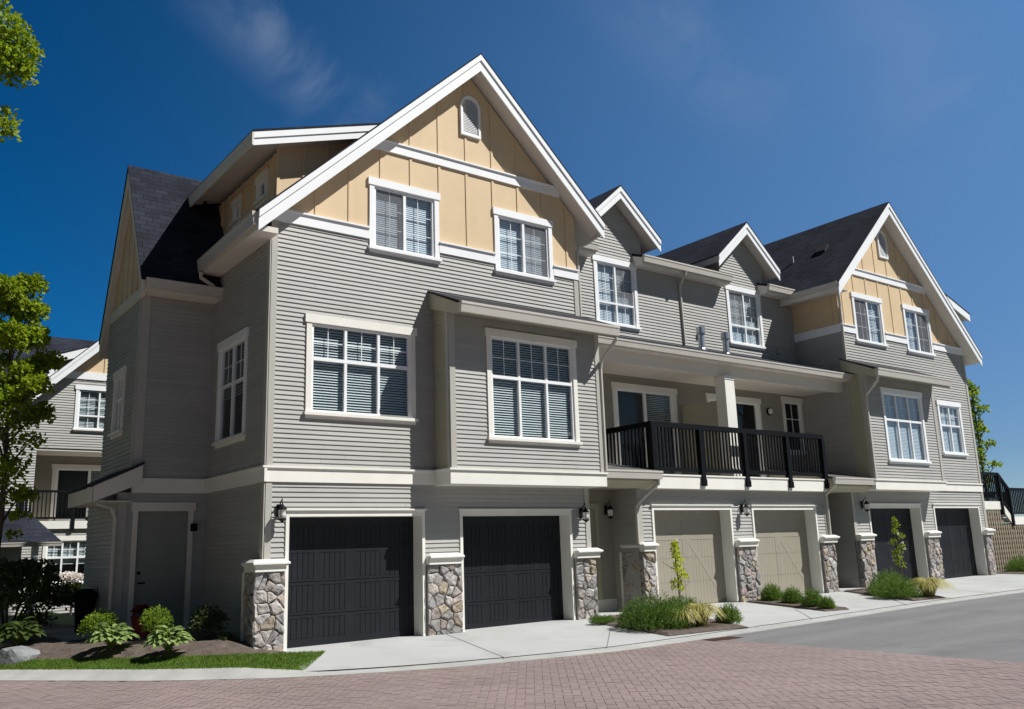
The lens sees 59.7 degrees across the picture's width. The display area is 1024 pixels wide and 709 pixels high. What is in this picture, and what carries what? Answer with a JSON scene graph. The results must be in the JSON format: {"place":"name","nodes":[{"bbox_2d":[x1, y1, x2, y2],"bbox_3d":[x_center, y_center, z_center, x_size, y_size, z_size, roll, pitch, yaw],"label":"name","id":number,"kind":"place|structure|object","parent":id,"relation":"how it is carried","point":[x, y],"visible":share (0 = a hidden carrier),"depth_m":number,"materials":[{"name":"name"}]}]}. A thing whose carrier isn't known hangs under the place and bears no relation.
{"place":"outdoors","nodes":[
{"label":"outdoors","id":0,"kind":"place"},
{"bbox_2d":[0,612,73,624],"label":"lawn","id":1,"kind":"structure","parent":0,"point":[65,619],"depth_m":23.89,"materials":[{"name":"green plant"}]},
{"bbox_2d":[0,272,67,549],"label":"maple tree","id":2,"kind":"object","parent":1,"relation":"on","point":[24,382],"visible":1,"depth_m":16.97,"materials":[{"name":"green plant"}]},
{"bbox_2d":[0,337,112,616],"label":"townhouse","id":3,"kind":"structure","parent":1,"relation":"on","point":[54,528],"depth_m":28.75,"materials":[{"name":"grey"}]},
{"bbox_2d":[40,535,86,585],"bbox_3d":[-13.950,6.490,28.061,1.620,1.540,0.435,7,-15,-36],"label":"window","id":4,"kind":"structure","parent":3,"relation":"in","point":[70,556],"depth_m":28.08,"materials":[{"name":"white glass"}]},
{"bbox_2d":[49,464,100,520],"bbox_3d":[-14.333,4.748,30.117,2.360,2.000,0.435,7,-15,-36],"label":"sliding door","id":5,"kind":"structure","parent":3,"relation":"in","point":[64,476],"depth_m":29.95,"materials":[{"name":"beige paint"}]},
{"bbox_2d":[72,385,105,432],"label":"window","id":6,"kind":"structure","parent":3,"relation":"in","point":[89,413],"depth_m":29.22,"materials":[{"name":"white glass"}]},
{"bbox_2d":[0,589,1023,681],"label":"kerb","id":7,"kind":"structure","parent":1,"relation":"on","point":[126,675],"depth_m":12.85,"materials":[{"name":"concrete"}]},
{"bbox_2d":[67,53,996,650],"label":"townhouse","id":8,"kind":"structure","parent":1,"relation":"on","point":[491,427],"depth_m":17.99,"materials":[{"name":"grey wood"}]},
{"bbox_2d":[107,365,126,439],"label":"window","id":9,"kind":"structure","parent":8,"relation":"in","point":[119,377],"depth_m":17.56,"materials":[{"name":"beige paint"}]},
{"bbox_2d":[212,327,248,448],"bbox_3d":[-5.038,0.660,16.500,0.435,2.030,1.550,7,-15,-36],"label":"window","id":10,"kind":"structure","parent":8,"relation":"in","point":[231,397],"depth_m":16.80,"materials":[{"name":"white glass"}]},
{"bbox_2d":[276,498,286,522],"bbox_3d":[-3.783,2.547,14.648,0.155,0.431,0.220,7,-15,-36],"label":"wall lantern","id":11,"kind":"object","parent":8,"relation":"attached to","point":[281,509],"depth_m":14.58,"materials":[{"name":"black metal"}]},
{"bbox_2d":[283,509,426,650],"bbox_3d":[-2.744,3.849,15.496,2.740,2.285,0.430,7,-15,-36],"label":"garage doorway","id":12,"kind":"structure","parent":8,"relation":"in","point":[352,575],"depth_m":15.63,"materials":[{"name":"black paint"}]},
{"bbox_2d":[303,313,418,424],"bbox_3d":[-2.799,0.326,16.295,2.260,1.850,0.435,7,-15,-36],"label":"window","id":13,"kind":"structure","parent":8,"relation":"in","point":[351,374],"depth_m":16.29,"materials":[{"name":"glass"}]},
{"bbox_2d":[367,176,441,264],"bbox_3d":[-2.174,-2.556,17.477,1.610,1.500,0.435,7,-15,-36],"label":"window","id":14,"kind":"structure","parent":8,"relation":"in","point":[403,219],"depth_m":17.44,"materials":[{"name":"white glass"}]},
{"bbox_2d":[458,509,575,631],"bbox_3d":[0.049,4.204,17.557,2.820,2.285,0.430,7,-15,-36],"label":"garage doorway","id":15,"kind":"structure","parent":8,"relation":"in","point":[518,564],"depth_m":17.74,"materials":[{"name":"black paint"}]},
{"bbox_2d":[492,207,556,284],"bbox_3d":[0.167,-2.273,19.208,1.620,1.470,0.435,7,-15,-36],"label":"window","id":16,"kind":"structure","parent":8,"relation":"in","point":[523,246],"depth_m":19.17,"materials":[{"name":"white glass"}]},
{"bbox_2d":[579,503,588,522],"bbox_3d":[1.506,3.278,18.536,0.155,0.431,0.220,7,-15,-36],"label":"wall lantern","id":17,"kind":"object","parent":8,"relation":"attached to","point":[584,514],"depth_m":18.46,"materials":[{"name":"black metal"}]},
{"bbox_2d":[604,502,613,518],"bbox_3d":[2.187,3.493,20.099,0.155,0.431,0.220,7,-15,-36],"label":"wall lantern","id":18,"kind":"object","parent":8,"relation":"attached to","point":[608,511],"depth_m":20.04,"materials":[{"name":"black metal"}]},
{"bbox_2d":[588,254,641,331],"bbox_3d":[2.591,-1.538,23.076,1.560,1.860,0.435,7,-15,-36],"label":"window","id":19,"kind":"structure","parent":8,"relation":"in","point":[615,281],"depth_m":23.07,"materials":[{"name":"glass"}]},
{"bbox_2d":[610,382,681,474],"bbox_3d":[3.350,2.084,22.778,2.360,2.570,0.435,7,-15,-36],"label":"sliding door","id":20,"kind":"structure","parent":8,"relation":"in","point":[632,403],"depth_m":23.03,"materials":[{"name":"beige paint"}]},
{"bbox_2d":[650,504,738,605],"bbox_3d":[4.139,4.640,20.659,2.780,2.285,0.430,7,-15,-36],"label":"garage doorway","id":21,"kind":"structure","parent":8,"relation":"in","point":[706,544],"depth_m":21.01,"materials":[{"name":"beige paint"}]},
{"bbox_2d":[705,393,766,476],"bbox_3d":[6.144,2.444,24.838,2.340,2.560,0.435,7,-15,-36],"label":"sliding door","id":22,"kind":"structure","parent":8,"relation":"in","point":[748,409],"depth_m":25.50,"materials":[{"name":"beige paint"}]},
{"bbox_2d":[740,499,749,515],"bbox_3d":[5.667,3.723,21.691,0.155,0.431,0.220,7,-15,-36],"label":"wall lantern","id":23,"kind":"object","parent":8,"relation":"attached to","point":[746,511],"depth_m":21.63,"materials":[{"name":"black metal"}]},
{"bbox_2d":[724,285,766,350],"bbox_3d":[6.697,-1.035,26.110,1.600,1.820,0.435,7,-15,-36],"label":"window","id":24,"kind":"structure","parent":8,"relation":"in","point":[744,313],"depth_m":26.11,"materials":[{"name":"glass"}]},
{"bbox_2d":[766,408,772,414],"bbox_3d":[7.462,1.643,25.780,0.220,0.220,0.110,7,-15,-36],"label":"wall lamp","id":25,"kind":"object","parent":8,"relation":"attached to","point":[769,411],"visible":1,"depth_m":25.74,"materials":[{"name":"white glass"}]},
{"bbox_2d":[745,505,824,593],"bbox_3d":[6.897,4.991,22.693,2.710,2.285,0.430,7,-15,-36],"label":"garage doorway","id":26,"kind":"structure","parent":8,"relation":"in","point":[788,550],"depth_m":23.06,"materials":[{"name":"beige paint"}]},
{"bbox_2d":[776,396,807,455],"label":"window","id":27,"kind":"structure","parent":8,"relation":"in","point":[792,409],"depth_m":26.71,"materials":[{"name":"beige paint"}]},
{"bbox_2d":[861,496,869,511],"bbox_3d":[9.845,4.170,24.858,0.155,0.431,0.220,7,-15,-36],"label":"wall lantern","id":28,"kind":"object","parent":8,"relation":"attached to","point":[866,506],"depth_m":24.79,"materials":[{"name":"black metal"}]},
{"bbox_2d":[850,291,888,348],"bbox_3d":[10.707,-0.999,27.128,1.650,1.580,0.435,7,-15,-36],"label":"window","id":29,"kind":"structure","parent":8,"relation":"in","point":[867,310],"depth_m":27.31,"materials":[{"name":"white glass"}]},
{"bbox_2d":[868,503,929,582],"bbox_3d":[11.063,5.480,25.842,2.840,2.285,0.430,7,-15,-36],"label":"garage doorway","id":30,"kind":"structure","parent":8,"relation":"in","point":[909,515],"depth_m":26.31,"materials":[{"name":"black paint"}]},
{"bbox_2d":[901,303,935,357],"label":"window","id":31,"kind":"structure","parent":8,"relation":"in","point":[916,320],"depth_m":28.84,"materials":[{"name":"white glass"}]},
{"bbox_2d":[935,400,968,457],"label":"window","id":32,"kind":"structure","parent":8,"relation":"in","point":[953,444],"depth_m":28.90,"materials":[{"name":"white paint"}]},
{"bbox_2d":[932,504,988,578],"bbox_3d":[13.893,5.840,27.930,2.890,2.285,0.430,7,-15,-36],"label":"garage doorway","id":33,"kind":"structure","parent":8,"relation":"in","point":[961,541],"depth_m":28.37,"materials":[{"name":"black paint"}]},
{"bbox_2d":[967,379,1002,523],"bbox_3d":[18.715,4.595,35.266,1.348,7.574,1.463,7,-15,-36],"label":"young tree","id":34,"kind":"object","parent":1,"relation":"on","point":[978,425],"visible":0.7,"depth_m":35.55,"materials":[{"name":"green plant"}]},
{"bbox_2d":[980,472,1023,570],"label":"outdoor stairs","id":35,"kind":"structure","parent":1,"relation":"on","point":[1007,539],"depth_m":31.25,"materials":[{"name":"paint"}]},
{"bbox_2d":[42,628,109,641],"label":"path","id":36,"kind":"structure","parent":0,"point":[63,635],"depth_m":15.72,"materials":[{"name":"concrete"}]},
{"bbox_2d":[73,588,97,632],"bbox_3d":[-7.808,4.670,16.291,0.425,0.769,0.425,7,-15,-36],"label":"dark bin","id":37,"kind":"object","parent":36,"relation":"on","point":[84,602],"visible":0.95,"depth_m":16.16,"materials":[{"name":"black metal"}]},
{"bbox_2d":[0,621,284,660],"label":"garden soil","id":38,"kind":"structure","parent":0,"point":[51,647],"depth_m":13.94,"materials":[{"name":"brown soil"}]},
{"bbox_2d":[0,646,40,665],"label":"rock","id":39,"kind":"object","parent":38,"relation":"on","point":[12,655],"visible":0.59,"depth_m":13.71,"materials":[{"name":"grey stone"}]},
{"bbox_2d":[0,616,46,644],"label":"hosta plant","id":40,"kind":"object","parent":38,"relation":"on","point":[32,631],"visible":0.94,"depth_m":14.52,"materials":[{"name":"green plant"}]},
{"bbox_2d":[0,557,77,638],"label":"dark shrub","id":41,"kind":"object","parent":38,"relation":"on","point":[32,572],"visible":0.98,"depth_m":15.89,"materials":[{"name":"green plant"}]},
{"bbox_2d":[75,608,119,641],"bbox_3d":[-6.760,4.452,14.610,0.701,0.604,0.611,2,-13,-16],"label":"yellow green bush","id":42,"kind":"object","parent":38,"relation":"on","point":[89,621],"visible":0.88,"depth_m":14.53,"materials":[{"name":"green plant"}]},
{"bbox_2d":[85,622,139,649],"bbox_3d":[-6.172,4.350,13.833,0.802,0.428,0.797,7,-15,-36],"label":"hosta plant","id":43,"kind":"object","parent":38,"relation":"on","point":[95,637],"visible":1,"depth_m":13.73,"materials":[{"name":"green plant"}]},
{"bbox_2d":[129,603,152,637],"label":"shrub","id":44,"kind":"object","parent":38,"relation":"on","point":[137,626],"visible":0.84,"depth_m":15.01,"materials":[{"name":"red plant"}]},
{"bbox_2d":[138,604,173,634],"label":"yellow green bush","id":45,"kind":"object","parent":38,"relation":"on","point":[148,624],"visible":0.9,"depth_m":14.22,"materials":[{"name":"green plant"}]},
{"bbox_2d":[0,650,325,670],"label":"grass","id":46,"kind":"structure","parent":38,"relation":"on","point":[289,660],"depth_m":13.18,"materials":[{"name":"green plant"}]},
{"bbox_2d":[142,625,195,651],"bbox_3d":[-5.173,4.273,13.415,0.796,0.396,0.732,7,-15,-36],"label":"hosta plant","id":47,"kind":"object","parent":38,"relation":"on","point":[155,638],"visible":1,"depth_m":13.34,"materials":[{"name":"green plant"}]},
{"bbox_2d":[185,603,230,638],"bbox_3d":[-4.940,4.367,14.485,0.706,0.678,0.696,7,-15,-36],"label":"dark shrub","id":48,"kind":"object","parent":38,"relation":"on","point":[208,619],"visible":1,"depth_m":14.40,"materials":[{"name":"green plant"}]},
{"bbox_2d":[215,632,235,640],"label":"dark shrub","id":49,"kind":"object","parent":38,"relation":"on","point":[229,636],"visible":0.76,"depth_m":14.16,"materials":[{"name":"green plant"}]},
{"bbox_2d":[0,639,1023,708],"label":"brick pavers","id":50,"kind":"object","parent":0,"point":[297,701],"visible":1,"depth_m":10.65,"materials":[{"name":"brick"}]},
{"bbox_2d":[0,0,45,142],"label":"maple tree","id":51,"kind":"object","parent":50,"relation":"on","point":[16,60],"visible":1,"depth_m":14.62,"materials":[{"name":"green plant"}]},
{"bbox_2d":[703,636,744,640],"bbox_3d":[3.486,4.712,14.776,0.720,0.026,0.340,7,-15,-36],"label":"drain grate","id":52,"kind":"object","parent":50,"relation":"on","point":[722,638],"visible":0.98,"depth_m":14.73,"materials":[{"name":"metal"}]},
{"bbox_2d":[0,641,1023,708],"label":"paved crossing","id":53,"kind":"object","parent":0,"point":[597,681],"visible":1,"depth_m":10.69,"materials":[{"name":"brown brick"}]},
{"bbox_2d":[0,0,1023,523],"label":"sky","id":54,"kind":"structure","parent":0,"point":[781,118],"materials":[{"name":"blue"}]},
{"bbox_2d":[61,589,1020,670],"bbox_3d":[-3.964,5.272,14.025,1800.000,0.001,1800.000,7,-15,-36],"label":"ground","id":55,"kind":"structure","parent":0,"point":[604,647],"depth_m":18.81,"materials":[{"name":"grey concrete"}]},
{"bbox_2d":[57,571,83,614],"bbox_3d":[-13.115,7.111,26.591,0.904,1.330,0.850,7,-15,-36],"label":"flowering shrub","id":56,"kind":"object","parent":55,"relation":"on","point":[72,578],"visible":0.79,"depth_m":26.48,"materials":[{"name":"white plant"}]},
{"bbox_2d":[285,574,1023,670],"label":"driveway","id":57,"kind":"structure","parent":0,"point":[553,636],"depth_m":15.35,"materials":[{"name":"concrete"}]},
{"bbox_2d":[595,614,746,635],"bbox_3d":[2.949,5.138,17.208,2.385,0.136,3.704,4,-14,-25],"label":"planting bed","id":58,"kind":"object","parent":57,"relation":"on","point":[712,625],"visible":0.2,"depth_m":15.85,"materials":[{"name":"soil"}]},
{"bbox_2d":[587,614,615,623],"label":"ground cover","id":59,"kind":"object","parent":58,"relation":"on","point":[599,619],"visible":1,"depth_m":17.01,"materials":[{"name":"green plant"}]},
{"bbox_2d":[614,590,694,630],"bbox_3d":[2.549,4.623,16.161,1.402,0.719,1.538,7,-15,-36],"label":"rosemary bush","id":60,"kind":"object","parent":58,"relation":"on","point":[646,616],"visible":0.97,"depth_m":15.91,"materials":[{"name":"green plant"}]},
{"bbox_2d":[662,539,688,597],"bbox_3d":[3.468,4.631,18.658,0.527,1.538,0.466,7,-15,-36],"label":"young tree","id":61,"kind":"object","parent":58,"relation":"on","point":[675,549],"visible":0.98,"depth_m":18.69,"materials":[{"name":"green plant"}]},
{"bbox_2d":[654,594,702,610],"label":"rosemary bush","id":62,"kind":"object","parent":58,"relation":"on","point":[678,599],"visible":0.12,"depth_m":17.62,"materials":[{"name":"green plant"}]},
{"bbox_2d":[714,602,743,623],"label":"rosemary bush","id":63,"kind":"object","parent":58,"relation":"on","point":[732,616],"visible":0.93,"depth_m":16.52,"materials":[{"name":"green plant"}]},
{"bbox_2d":[599,587,859,616],"bbox_3d":[5.338,6.000,21.610,9.720,0.195,1.050,7,-15,-36],"label":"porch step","id":64,"kind":"object","parent":57,"relation":"on","point":[606,613],"visible":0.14,"depth_m":19.39,"materials":[{"name":"concrete"}]},
{"bbox_2d":[447,579,1016,657],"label":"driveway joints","id":65,"kind":"object","parent":57,"relation":"on","point":[610,629],"visible":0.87,"depth_m":15.37,"materials":[{"name":"grey concrete"}]},
{"bbox_2d":[746,599,847,610],"bbox_3d":[6.276,5.593,19.977,0.676,0.118,2.904,3,-13,-22],"label":"planting bed","id":66,"kind":"object","parent":57,"relation":"on","point":[777,603],"visible":0.64,"depth_m":19.69,"materials":[{"name":"soil"}]},
{"bbox_2d":[760,581,783,600],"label":"round bush","id":67,"kind":"object","parent":66,"relation":"on","point":[768,593],"visible":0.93,"depth_m":20.91,"materials":[{"name":"green plant"}]},
{"bbox_2d":[779,584,803,603],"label":"round bush","id":68,"kind":"object","parent":66,"relation":"on","point":[792,596],"visible":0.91,"depth_m":20.11,"materials":[{"name":"green plant"}]},
{"bbox_2d":[800,588,822,606],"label":"round bush","id":69,"kind":"object","parent":66,"relation":"on","point":[810,599],"visible":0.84,"depth_m":19.26,"materials":[{"name":"green plant"}]},
{"bbox_2d":[817,595,836,608],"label":"round bush","id":70,"kind":"object","parent":66,"relation":"on","point":[825,602],"visible":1,"depth_m":18.79,"materials":[{"name":"green plant"}]},
{"bbox_2d":[845,588,945,600],"bbox_3d":[9.441,5.979,22.356,1.301,0.134,3.947,-1,-12,-6],"label":"planting bed","id":71,"kind":"object","parent":57,"relation":"on","point":[862,591],"visible":0.3,"depth_m":21.05,"materials":[{"name":"soil"}]},
{"bbox_2d":[865,566,907,593],"bbox_3d":[9.337,5.621,22.176,1.229,0.725,1.134,7,-15,-36],"label":"rosemary bush","id":72,"kind":"object","parent":71,"relation":"on","point":[872,581],"visible":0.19,"depth_m":22.19,"materials":[{"name":"green plant"}]},
{"bbox_2d":[869,574,923,598],"bbox_3d":[9.126,5.499,21.192,1.211,0.603,1.275,7,-15,-36],"label":"rosemary bush","id":73,"kind":"object","parent":71,"relation":"on","point":[892,589],"visible":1,"depth_m":20.99,"materials":[{"name":"green plant"}]},
{"bbox_2d":[888,516,906,577],"bbox_3d":[10.092,5.175,23.287,0.457,1.906,0.469,-3,-12,3],"label":"young tree","id":74,"kind":"object","parent":71,"relation":"on","point":[901,536],"visible":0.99,"depth_m":23.32,"materials":[{"name":"green plant"}]},
{"bbox_2d":[996,570,1023,573],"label":"planting bed","id":75,"kind":"object","parent":57,"relation":"on","point":[1009,572],"visible":0.54,"depth_m":28.91,"materials":[{"name":"soil"}]},
{"bbox_2d":[1003,554,1023,571],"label":"rosemary bush","id":76,"kind":"object","parent":75,"relation":"on","point":[1016,564],"visible":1,"depth_m":29.41,"materials":[{"name":"green plant"}]},
{"bbox_2d":[663,607,704,627],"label":"ornamental grass","id":77,"kind":"object","parent":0,"point":[690,614],"depth_m":15.87,"materials":[{"name":"plant"}]},
{"bbox_2d":[680,601,725,625],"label":"ornamental grass","id":78,"kind":"object","parent":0,"point":[703,609],"depth_m":16.14,"materials":[{"name":"plant"}]},
{"bbox_2d":[725,593,1023,662],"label":"asphalt road","id":79,"kind":"structure","parent":0,"point":[990,628],"depth_m":14.80,"materials":[{"name":"grey asphalt"}]},
{"bbox_2d":[911,576,955,595],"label":"ornamental grass","id":80,"kind":"object","parent":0,"point":[930,586],"depth_m":21.08,"materials":[{"name":"plant"}]}
]}

